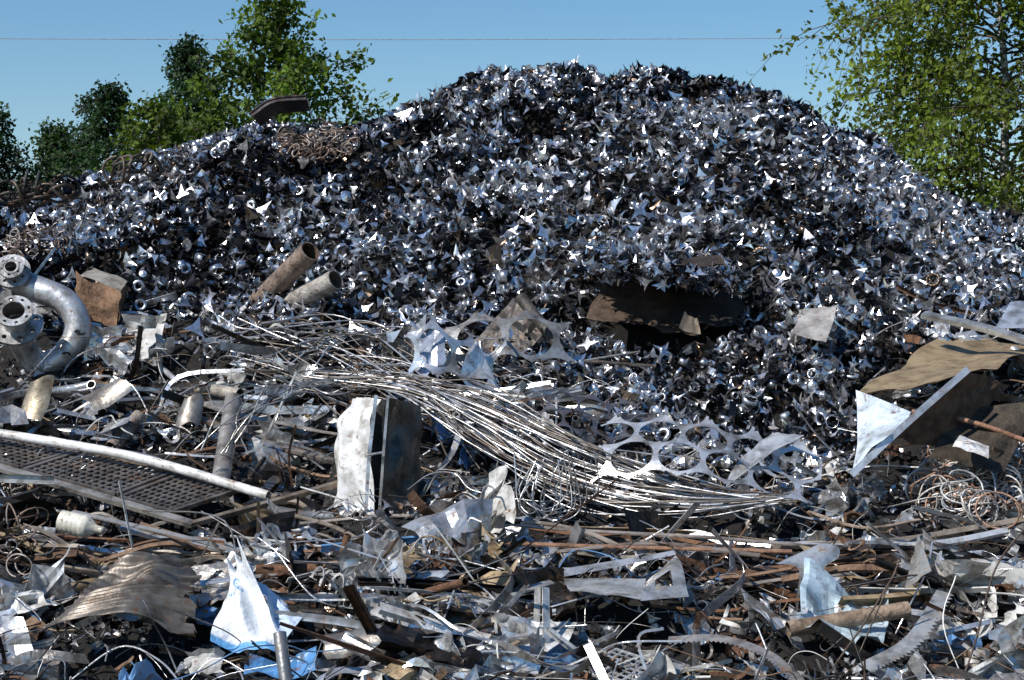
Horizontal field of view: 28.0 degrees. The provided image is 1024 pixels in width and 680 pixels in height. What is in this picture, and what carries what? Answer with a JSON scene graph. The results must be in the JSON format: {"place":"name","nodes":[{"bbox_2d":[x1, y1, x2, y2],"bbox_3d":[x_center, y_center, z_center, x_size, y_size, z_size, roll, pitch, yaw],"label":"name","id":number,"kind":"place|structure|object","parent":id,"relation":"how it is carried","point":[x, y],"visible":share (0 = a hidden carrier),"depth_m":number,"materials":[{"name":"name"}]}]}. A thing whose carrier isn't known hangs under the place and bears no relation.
{"place":"outdoors","nodes":[
{"label":"outdoors","id":0,"kind":"place"},
{"bbox_2d":[204,319,341,345],"bbox_3d":[-2.391,-0.072,20.986,1.845,0.398,1.138,0,0,0],"label":"punched sheet skeleton","id":1,"kind":"object","parent":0,"point":[241,333],"visible":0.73,"depth_m":20.94},
{"bbox_2d":[0,0,1023,209],"label":"sky","id":2,"kind":"structure","parent":0,"point":[74,44],"materials":[{"name":"blue"}]},
{"label":"ground","id":3,"kind":"structure","parent":0,"visible":0},
{"bbox_2d":[0,101,44,196],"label":"spruce tree","id":4,"kind":"object","parent":3,"relation":"on","point":[5,162],"visible":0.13,"depth_m":55.05,"materials":[{"name":"green plant"}]},
{"bbox_2d":[5,116,102,190],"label":"spruce tree","id":5,"kind":"object","parent":3,"relation":"on","point":[49,139],"visible":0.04,"depth_m":56.68,"materials":[{"name":"green plant"}]},
{"bbox_2d":[28,74,150,191],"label":"spruce tree","id":6,"kind":"object","parent":3,"relation":"on","point":[95,131],"visible":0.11,"depth_m":53.62,"materials":[{"name":"green plant"}]},
{"bbox_2d":[81,90,208,174],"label":"birch tree","id":7,"kind":"object","parent":3,"relation":"on","point":[156,113],"visible":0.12,"depth_m":46.01,"materials":[{"name":"green plant"}]},
{"bbox_2d":[82,31,229,173],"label":"spruce tree","id":8,"kind":"object","parent":3,"relation":"on","point":[183,66],"visible":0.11,"depth_m":51.63,"materials":[{"name":"green plant"}]},
{"bbox_2d":[176,0,399,140],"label":"birch tree","id":9,"kind":"object","parent":3,"relation":"on","point":[286,78],"visible":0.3,"depth_m":43.41,"materials":[{"name":"green plant"}]},
{"bbox_2d":[0,36,1018,39],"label":"power line","id":10,"kind":"object","parent":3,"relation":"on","point":[457,39],"visible":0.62,"depth_m":61.79,"materials":[{"name":"metal"}]},
{"bbox_2d":[0,80,1023,679],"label":"scrap metal pile","id":11,"kind":"object","parent":3,"relation":"on","point":[632,336],"visible":0.17,"depth_m":19.78,"materials":[{"name":"grey metal"}]},
{"bbox_2d":[0,483,54,577],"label":"wire tangle","id":12,"kind":"object","parent":11,"relation":"on","point":[18,518],"visible":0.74,"depth_m":16.78,"materials":[{"name":"metal"}]},
{"bbox_2d":[0,272,91,372],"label":"flanged pipe elbow","id":13,"kind":"object","parent":11,"relation":"on","point":[19,326],"visible":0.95,"depth_m":20.82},
{"bbox_2d":[0,254,30,294],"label":"pipe flange","id":14,"kind":"object","parent":13,"relation":"attached to","point":[12,269],"visible":0.99,"depth_m":20.93,"materials":[{"name":"metal"}]},
{"bbox_2d":[0,151,237,214],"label":"wire tangle","id":15,"kind":"object","parent":11,"relation":"on","point":[25,195],"visible":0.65,"depth_m":10.98,"materials":[{"name":"metal"}]},
{"bbox_2d":[106,410,145,448],"bbox_3d":[-3.636,0.862,19.350,0.140,0.398,0.452,0,0,35],"label":"steel pipe","id":16,"kind":"object","parent":11,"relation":"on","point":[135,421],"visible":0.8,"depth_m":19.30,"materials":[{"name":"metal"}]},
{"bbox_2d":[248,242,319,305],"bbox_3d":[-2.402,-0.657,21.600,0.985,0.731,0.229,0,0,44],"label":"steel pipe","id":17,"kind":"object","parent":11,"relation":"on","point":[293,267],"visible":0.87,"depth_m":21.43,"materials":[{"name":"metal"}]},
{"bbox_2d":[268,270,342,311],"bbox_3d":[-2.170,-0.472,21.550,0.925,0.514,0.219,0,0,36],"label":"steel pipe","id":18,"kind":"object","parent":11,"relation":"on","point":[322,286],"visible":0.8,"depth_m":21.39,"materials":[{"name":"metal"}]},
{"bbox_2d":[0,247,1023,679],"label":"metal profile scrap","id":19,"kind":"object","parent":11,"relation":"on","point":[364,613],"visible":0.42,"depth_m":15.37,"materials":[{"name":"metal"}]},
{"bbox_2d":[0,54,1023,510],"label":"punched metal offcuts","id":20,"kind":"object","parent":11,"relation":"on","point":[118,220],"visible":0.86,"depth_m":23.14,"materials":[{"name":"silver metal"}]},
{"bbox_2d":[1,222,72,262],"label":"wire tangle","id":21,"kind":"object","parent":20,"relation":"on","point":[10,242],"visible":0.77,"depth_m":23.58,"materials":[{"name":"metal"}]},
{"bbox_2d":[248,94,310,126],"bbox_3d":[-2.929,-2.893,25.891,0.724,0.349,0.558,0,0,0],"label":"bent dark sheet","id":22,"kind":"object","parent":20,"relation":"on","point":[262,113],"visible":1,"depth_m":25.86,"materials":[{"name":"metal"}]},
{"bbox_2d":[275,118,360,163],"bbox_3d":[-2.382,-2.474,25.449,1.070,0.705,1.842,0,0,0],"label":"wire tangle","id":23,"kind":"object","parent":20,"relation":"on","point":[324,129],"visible":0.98,"depth_m":25.21,"materials":[{"name":"metal"}]},
{"bbox_2d":[360,351,639,369],"bbox_3d":[-0.110,0.203,20.210,2.775,0.197,0.202,0,0,-3],"label":"long metal strip","id":24,"kind":"object","parent":20,"relation":"on","point":[523,368],"visible":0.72,"depth_m":20.21,"materials":[{"name":"metal"}]},
{"bbox_2d":[515,293,568,352],"bbox_3d":[0.296,-0.158,20.400,0.669,0.631,0.119,0,0,43],"label":"steel pipe","id":25,"kind":"object","parent":20,"relation":"on","point":[523,301],"visible":0.62,"depth_m":20.40,"materials":[{"name":"metal"}]},
{"bbox_2d":[493,360,655,373],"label":"long metal strip","id":26,"kind":"object","parent":20,"relation":"on","point":[603,362],"visible":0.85,"depth_m":20.19,"materials":[{"name":"metal"}]},
{"bbox_2d":[568,250,744,336],"bbox_3d":[1.514,-0.522,21.788,1.842,0.990,1.804,0,0,0],"label":"rusty plate","id":27,"kind":"object","parent":20,"relation":"on","point":[660,310],"visible":0.46,"depth_m":21.52,"materials":[{"name":"metal"}]},
{"bbox_2d":[571,235,759,298],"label":"loose metal offcuts","id":28,"kind":"object","parent":27,"relation":"on","point":[650,261],"visible":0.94,"depth_m":20.90,"materials":[{"name":"metal"}]},
{"bbox_2d":[679,312,700,333],"bbox_3d":[1.783,-0.175,20.747,0.222,0.238,0.316,0,0,0],"label":"square plate","id":29,"kind":"object","parent":20,"relation":"on","point":[688,323],"visible":1,"depth_m":20.73,"materials":[{"name":"metal"}]},
{"bbox_2d":[792,305,837,341],"bbox_3d":[3.014,-0.170,20.591,0.422,0.384,0.728,0,0,19],"label":"square plate","id":30,"kind":"object","parent":20,"relation":"on","point":[815,323],"visible":1,"depth_m":20.57,"materials":[{"name":"metal"}]},
{"bbox_2d":[0,267,1023,679],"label":"crumpled sheet metal scrap","id":31,"kind":"object","parent":11,"relation":"on","point":[48,579],"visible":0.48,"depth_m":16.05,"materials":[{"name":"silver metal"}]},
{"bbox_2d":[75,268,127,325],"bbox_3d":[-4.300,-0.452,21.603,0.509,0.640,0.807,0,0,0],"label":"rusty metal box","id":32,"kind":"object","parent":31,"relation":"on","point":[102,298],"visible":0.94,"depth_m":21.36,"materials":[{"name":"metal"}]},
{"bbox_2d":[78,379,130,411],"bbox_3d":[-3.867,0.523,19.499,0.530,0.307,0.287,0,0,0],"label":"curved metal shell","id":33,"kind":"object","parent":31,"relation":"on","point":[109,394],"visible":1,"depth_m":19.43,"materials":[{"name":"metal"}]},
{"bbox_2d":[36,551,203,637],"bbox_3d":[-2.798,1.850,14.996,1.126,0.522,1.170,0,0,0],"label":"crumpled corrugated sheet","id":34,"kind":"object","parent":31,"relation":"on","point":[160,586],"visible":0.99,"depth_m":14.79,"materials":[{"name":"metal"}]},
{"bbox_2d":[118,525,220,551],"bbox_3d":[-2.707,1.622,16.701,1.121,0.201,0.057,0,0,21],"label":"flat steel bar","id":35,"kind":"object","parent":31,"relation":"on","point":[138,532],"visible":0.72,"depth_m":16.80,"materials":[{"name":"metal"}]},
{"bbox_2d":[210,538,301,658],"bbox_3d":[-1.782,1.813,14.590,0.636,0.785,0.984,0,0,0],"label":"sheet","id":36,"kind":"object","parent":31,"relation":"on","point":[246,615],"visible":0.98,"depth_m":14.43,"materials":[{"name":"white plastic"}]},
{"bbox_2d":[243,646,317,678],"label":"blue sheet","id":37,"kind":"object","parent":31,"relation":"on","point":[300,668],"visible":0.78,"depth_m":14.07,"materials":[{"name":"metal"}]},
{"bbox_2d":[278,510,358,539],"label":"long metal strip","id":38,"kind":"object","parent":31,"relation":"on","point":[335,527],"visible":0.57,"depth_m":16.76,"materials":[{"name":"metal"}]},
{"bbox_2d":[323,395,426,514],"bbox_3d":[-1.180,0.977,17.757,0.850,1.025,1.202,0,0,-10],"label":"bent metal cabinet","id":39,"kind":"object","parent":31,"relation":"on","point":[377,443],"visible":0.94,"depth_m":17.47,"materials":[{"name":"metal"}]},
{"bbox_2d":[195,312,599,522],"bbox_3d":[-1.169,0.620,19.134,3.808,1.821,4.179,0,0,0],"label":"loose wire coil","id":40,"kind":"object","parent":31,"relation":"on","point":[295,386],"visible":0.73,"depth_m":20.01,"materials":[{"name":"metal"}]},
{"bbox_2d":[442,310,575,366],"bbox_3d":[0.076,0.067,20.106,2.262,1.279,0.971,0,0,-5],"label":"punched sheet skeleton","id":41,"kind":"object","parent":40,"relation":"on","point":[556,350],"visible":0.74,"depth_m":20.01,"materials":[{"name":"metal"}]},
{"bbox_2d":[438,610,464,625],"bbox_3d":[-0.646,2.051,14.570,0.601,0.268,0.206,0,0,-21],"label":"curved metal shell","id":42,"kind":"object","parent":31,"relation":"on","point":[454,618],"visible":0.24,"depth_m":14.57,"materials":[{"name":"metal"}]},
{"bbox_2d":[404,314,506,390],"bbox_3d":[-0.485,0.106,19.642,1.499,1.050,1.187,0,0,-7],"label":"punched sheet skeleton","id":43,"kind":"object","parent":31,"relation":"on","point":[430,354],"visible":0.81,"depth_m":19.45,"materials":[{"name":"metal"}]},
{"bbox_2d":[0,314,1023,679],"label":"tube offcut scrap","id":44,"kind":"object","parent":31,"relation":"on","point":[282,656],"visible":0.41,"depth_m":16.42,"materials":[{"name":"metal"}]},
{"bbox_2d":[189,480,336,527],"bbox_3d":[-2.072,1.379,17.350,1.383,0.348,0.060,0,0,-31],"label":"flat steel bar","id":45,"kind":"object","parent":44,"relation":"on","point":[263,504],"visible":0.87,"depth_m":17.31,"materials":[{"name":"metal"}]},
{"bbox_2d":[667,634,804,679],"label":"toothed metal strip","id":46,"kind":"object","parent":44,"relation":"on","point":[779,662],"visible":0.96,"depth_m":14.41,"materials":[{"name":"metal"}]},
{"bbox_2d":[497,387,638,445],"bbox_3d":[0.548,0.712,18.786,1.743,0.766,0.973,0,0,0],"label":"punched sheet skeleton","id":47,"kind":"object","parent":31,"relation":"on","point":[578,408],"visible":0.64,"depth_m":18.76,"materials":[{"name":"metal"}]},
{"bbox_2d":[559,542,760,557],"bbox_3d":[1.164,1.652,16.212,1.580,0.097,0.264,0,0,3],"label":"long metal strip","id":48,"kind":"object","parent":31,"relation":"on","point":[716,549],"visible":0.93,"depth_m":16.22,"materials":[{"name":"metal"}]},
{"bbox_2d":[785,601,910,636],"bbox_3d":[2.441,2.025,14.900,0.940,0.237,0.120,0,0,-12],"label":"steel pipe","id":49,"kind":"object","parent":31,"relation":"on","point":[888,612],"visible":0.96,"depth_m":14.86,"materials":[{"name":"metal"}]},
{"bbox_2d":[807,510,920,528],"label":"long metal strip","id":50,"kind":"object","parent":31,"relation":"on","point":[858,526],"visible":0.94,"depth_m":16.78,"materials":[{"name":"metal"}]},
{"bbox_2d":[921,311,1023,344],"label":"flat steel bar","id":51,"kind":"object","parent":31,"relation":"on","point":[978,326],"visible":1,"depth_m":20.25,"materials":[{"name":"metal"}]},
{"bbox_2d":[0,289,1023,679],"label":"metal strip scrap","id":52,"kind":"object","parent":11,"relation":"on","point":[844,565],"visible":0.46,"depth_m":16.47,"materials":[{"name":"grey metal"}]},
{"bbox_2d":[21,375,54,420],"bbox_3d":[-4.517,0.573,19.419,0.369,0.487,0.164,0,0,0],"label":"curved metal shell","id":53,"kind":"object","parent":52,"relation":"on","point":[35,405],"visible":0.97,"depth_m":19.42,"materials":[{"name":"metal"}]},
{"bbox_2d":[56,510,105,537],"bbox_3d":[-3.490,1.494,16.651,0.408,0.228,0.197,0,0,15],"label":"crushed bottle","id":54,"kind":"object","parent":52,"relation":"on","point":[81,525],"visible":1,"depth_m":16.59,"materials":[{"name":"plastic"}]},
{"bbox_2d":[0,463,192,527],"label":"flat steel bar","id":55,"kind":"object","parent":52,"relation":"on","point":[116,501],"visible":0.85,"depth_m":17.33,"materials":[{"name":"metal"}]},
{"bbox_2d":[49,436,277,498],"bbox_3d":[-3.124,1.120,18.150,2.470,0.499,0.057,0,0,27],"label":"flat steel bar","id":56,"kind":"object","parent":52,"relation":"on","point":[270,495],"visible":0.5,"depth_m":18.10,"materials":[{"name":"metal"}]},
{"bbox_2d":[0,429,269,499],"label":"steel pipe","id":57,"kind":"object","parent":56,"relation":"on","point":[237,486],"visible":1,"depth_m":18.03,"materials":[{"name":"metal"}]},
{"bbox_2d":[71,510,265,560],"bbox_3d":[-2.780,1.567,16.532,2.046,0.309,0.092,0,0,32],"label":"long metal strip","id":58,"kind":"object","parent":52,"relation":"on","point":[176,535],"visible":0.85,"depth_m":16.53,"materials":[{"name":"metal"}]},
{"bbox_2d":[176,393,203,427],"bbox_3d":[-3.010,0.659,19.119,0.233,0.331,0.215,0,0,13],"label":"curved metal shell","id":59,"kind":"object","parent":52,"relation":"on","point":[191,409],"visible":1,"depth_m":19.11,"materials":[{"name":"metal"}]},
{"bbox_2d":[210,384,243,398],"bbox_3d":[-2.677,0.492,19.300,0.349,0.158,0.119,0,0,37],"label":"steel pipe","id":60,"kind":"object","parent":52,"relation":"on","point":[219,390],"visible":0.71,"depth_m":19.27,"materials":[{"name":"metal"}]},
{"bbox_2d":[212,393,242,490],"bbox_3d":[-2.554,0.904,18.400,0.163,0.843,1.095,0,0,-1],"label":"steel pipe","id":61,"kind":"object","parent":52,"relation":"on","point":[222,466],"visible":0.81,"depth_m":18.32,"materials":[{"name":"metal"}]},
{"bbox_2d":[200,416,333,463],"bbox_3d":[-2.289,0.899,18.800,1.762,0.422,0.066,0,0,35],"label":"flat steel bar","id":62,"kind":"object","parent":52,"relation":"on","point":[285,448],"visible":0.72,"depth_m":18.59,"materials":[{"name":"metal"}]},
{"bbox_2d":[321,622,332,673],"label":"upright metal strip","id":63,"kind":"object","parent":52,"relation":"attached to","point":[329,627],"visible":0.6,"depth_m":14.46,"materials":[{"name":"metal"}]},
{"bbox_2d":[316,660,368,675],"bbox_3d":[-1.119,2.212,14.098,0.423,0.101,0.555,0,0,17],"label":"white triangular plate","id":64,"kind":"object","parent":52,"relation":"on","point":[357,674],"visible":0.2,"depth_m":14.02,"materials":[{"name":"metal"}]},
{"bbox_2d":[317,624,382,659],"bbox_3d":[-1.096,2.091,14.273,0.614,0.250,0.255,0,0,16],"label":"curved metal shell","id":65,"kind":"object","parent":52,"relation":"on","point":[371,636],"visible":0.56,"depth_m":14.19,"materials":[{"name":"metal"}]},
{"bbox_2d":[455,580,554,609],"bbox_3d":[-0.081,1.897,15.190,0.978,0.176,0.070,0,0,-38],"label":"long metal strip","id":66,"kind":"object","parent":52,"relation":"on","point":[546,583],"visible":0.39,"depth_m":15.32,"materials":[{"name":"metal"}]},
{"bbox_2d":[448,568,607,575],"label":"long metal strip","id":67,"kind":"object","parent":52,"relation":"on","point":[522,568],"visible":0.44,"depth_m":15.74,"materials":[{"name":"metal"}]},
{"bbox_2d":[432,521,633,552],"bbox_3d":[-0.203,1.601,16.423,2.279,0.242,0.762,0,0,-5],"label":"long metal strip","id":68,"kind":"object","parent":52,"relation":"on","point":[602,538],"visible":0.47,"depth_m":16.60,"materials":[{"name":"metal"}]},
{"bbox_2d":[533,587,540,679],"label":"upright metal strip","id":69,"kind":"object","parent":52,"relation":"attached to","point":[537,596],"visible":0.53,"depth_m":14.61,"materials":[{"name":"metal"}]},
{"bbox_2d":[302,368,796,518],"bbox_3d":[0.205,0.864,17.867,4.742,1.215,0.714,0,0,30],"label":"steel rod bundle","id":70,"kind":"object","parent":52,"relation":"on","point":[714,500],"visible":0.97,"depth_m":17.61,"materials":[{"name":"metal"}]},
{"bbox_2d":[525,621,576,651],"bbox_3d":[0.286,2.107,14.562,0.431,0.150,0.600,0,0,28],"label":"white triangular plate","id":71,"kind":"object","parent":52,"relation":"on","point":[566,633],"visible":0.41,"depth_m":14.65,"materials":[{"name":"metal"}]},
{"bbox_2d":[583,648,665,679],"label":"white wire grid","id":72,"kind":"object","parent":52,"relation":"on","point":[627,653],"visible":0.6,"depth_m":14.27,"materials":[{"name":"metal"}]},
{"bbox_2d":[564,550,688,600],"bbox_3d":[0.852,1.769,15.475,0.918,0.275,0.950,0,0,0],"label":"stamped corner plate","id":73,"kind":"object","parent":52,"relation":"on","point":[641,589],"visible":1,"depth_m":15.43,"materials":[{"name":"metal"}]},
{"bbox_2d":[591,412,821,504],"bbox_3d":[1.730,1.037,17.486,2.602,1.231,1.213,0,0,9],"label":"punched sheet skeleton","id":74,"kind":"object","parent":52,"relation":"on","point":[772,443],"visible":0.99,"depth_m":17.49,"materials":[{"name":"metal"}]},
{"bbox_2d":[798,558,888,654],"bbox_3d":[2.435,1.954,15.076,0.637,0.591,1.136,0,0,12],"label":"light blue sheet","id":75,"kind":"object","parent":52,"relation":"on","point":[821,588],"visible":0.69,"depth_m":15.25,"materials":[{"name":"metal"}]},
{"bbox_2d":[859,590,953,671],"bbox_3d":[2.877,2.069,14.652,0.260,0.436,1.285,0,0,37],"label":"toothed metal strip","id":76,"kind":"object","parent":52,"relation":"on","point":[917,633],"visible":0.96,"depth_m":14.52,"materials":[{"name":"metal"}]},
{"bbox_2d":[905,534,931,588],"bbox_3d":[3.040,1.679,15.598,0.200,0.356,0.600,0,0,3],"label":"white triangular plate","id":77,"kind":"object","parent":52,"relation":"on","point":[920,566],"visible":1,"depth_m":15.49,"materials":[{"name":"metal"}]},
{"bbox_2d":[849,367,1023,477],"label":"folded metal trough","id":78,"kind":"object","parent":52,"relation":"on","point":[933,421],"visible":0.95,"depth_m":17.91,"materials":[{"name":"metal"}]},
{"bbox_2d":[853,390,910,467],"bbox_3d":[3.238,0.794,17.953,0.493,0.691,1.016,0,0,11],"label":"pale blue panel","id":79,"kind":"object","parent":78,"relation":"on","point":[879,420],"visible":0.99,"depth_m":17.93,"materials":[{"name":"metal"}]},
{"bbox_2d":[911,409,1023,442],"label":"steel pipe","id":80,"kind":"object","parent":78,"relation":"on","point":[990,428],"visible":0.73,"depth_m":17.95,"materials":[{"name":"metal"}]},
{"bbox_2d":[952,435,988,457],"bbox_3d":[3.915,0.907,17.453,0.312,0.175,0.433,0,0,19],"label":"bent pale sheet","id":81,"kind":"object","parent":78,"relation":"on","point":[965,443],"visible":1,"depth_m":17.41,"materials":[{"name":"metal"}]},
{"bbox_2d":[860,335,1023,393],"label":"ochre sheet","id":82,"kind":"object","parent":52,"relation":"on","point":[936,361],"visible":0.98,"depth_m":20.14,"materials":[{"name":"metal"}]},
{"bbox_2d":[996,301,1023,328],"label":"pale sheet","id":83,"kind":"object","parent":82,"relation":"on","point":[1012,316],"visible":1,"depth_m":20.50,"materials":[{"name":"metal"}]},
{"bbox_2d":[542,586,550,677],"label":"upright metal strip","id":84,"kind":"object","parent":11,"relation":"on","point":[545,609],"visible":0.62,"depth_m":14.56,"materials":[{"name":"metal"}]},
{"bbox_2d":[304,541,791,553],"bbox_3d":[0.281,1.637,16.255,3.846,0.084,0.261,0,0,0],"label":"long metal strip","id":85,"kind":"object","parent":11,"relation":"on","point":[667,548],"visible":0.51,"depth_m":16.21,"materials":[{"name":"metal"}]},
{"bbox_2d":[300,514,799,546],"bbox_3d":[0.292,1.539,16.686,4.057,0.202,0.343,0,0,7],"label":"long metal strip","id":86,"kind":"object","parent":11,"relation":"on","point":[618,533],"visible":0.8,"depth_m":16.55,"materials":[{"name":"metal"}]},
{"bbox_2d":[825,528,1023,679],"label":"loose cable","id":87,"kind":"object","parent":11,"relation":"on","point":[888,585],"visible":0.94,"depth_m":14.51,"materials":[{"name":"metal"}]},
{"bbox_2d":[904,441,1023,530],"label":"wire tangle","id":88,"kind":"object","parent":11,"relation":"on","point":[1007,485],"visible":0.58,"depth_m":17.67,"materials":[{"name":"metal"}]},
{"bbox_2d":[0,281,1023,679],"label":"tangled wire scrap","id":89,"kind":"object","parent":3,"relation":"on","point":[462,595],"visible":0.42,"depth_m":15.97,"materials":[{"name":"metal"}]},
{"bbox_2d":[0,439,75,468],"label":"metal grating","id":90,"kind":"object","parent":89,"relation":"on","point":[13,448],"visible":0.73,"depth_m":18.34,"materials":[{"name":"grey metal"}]},
{"bbox_2d":[22,451,172,495],"bbox_3d":[-3.586,1.147,18.000,1.050,0.354,0.940,0,0,25],"label":"metal grating","id":91,"kind":"object","parent":89,"relation":"on","point":[37,468],"visible":0.78,"depth_m":17.91,"materials":[{"name":"metal"}]},
{"bbox_2d":[118,473,238,513],"bbox_3d":[-2.840,1.306,17.600,0.657,0.303,0.887,0,0,32],"label":"metal grating","id":92,"kind":"object","parent":89,"relation":"on","point":[194,501],"visible":0.91,"depth_m":17.57,"materials":[{"name":"metal"}]},
{"bbox_2d":[776,544,839,578],"bbox_3d":[2.257,1.691,15.757,0.480,0.243,0.232,0,0,-30],"label":"curved metal shell","id":93,"kind":"object","parent":89,"relation":"on","point":[822,555],"visible":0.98,"depth_m":15.74,"materials":[{"name":"metal"}]},
{"bbox_2d":[746,0,1023,217],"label":"birch tree","id":94,"kind":"object","parent":3,"relation":"on","point":[980,104],"visible":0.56,"depth_m":41.12,"materials":[{"name":"green plant"}]}
]}

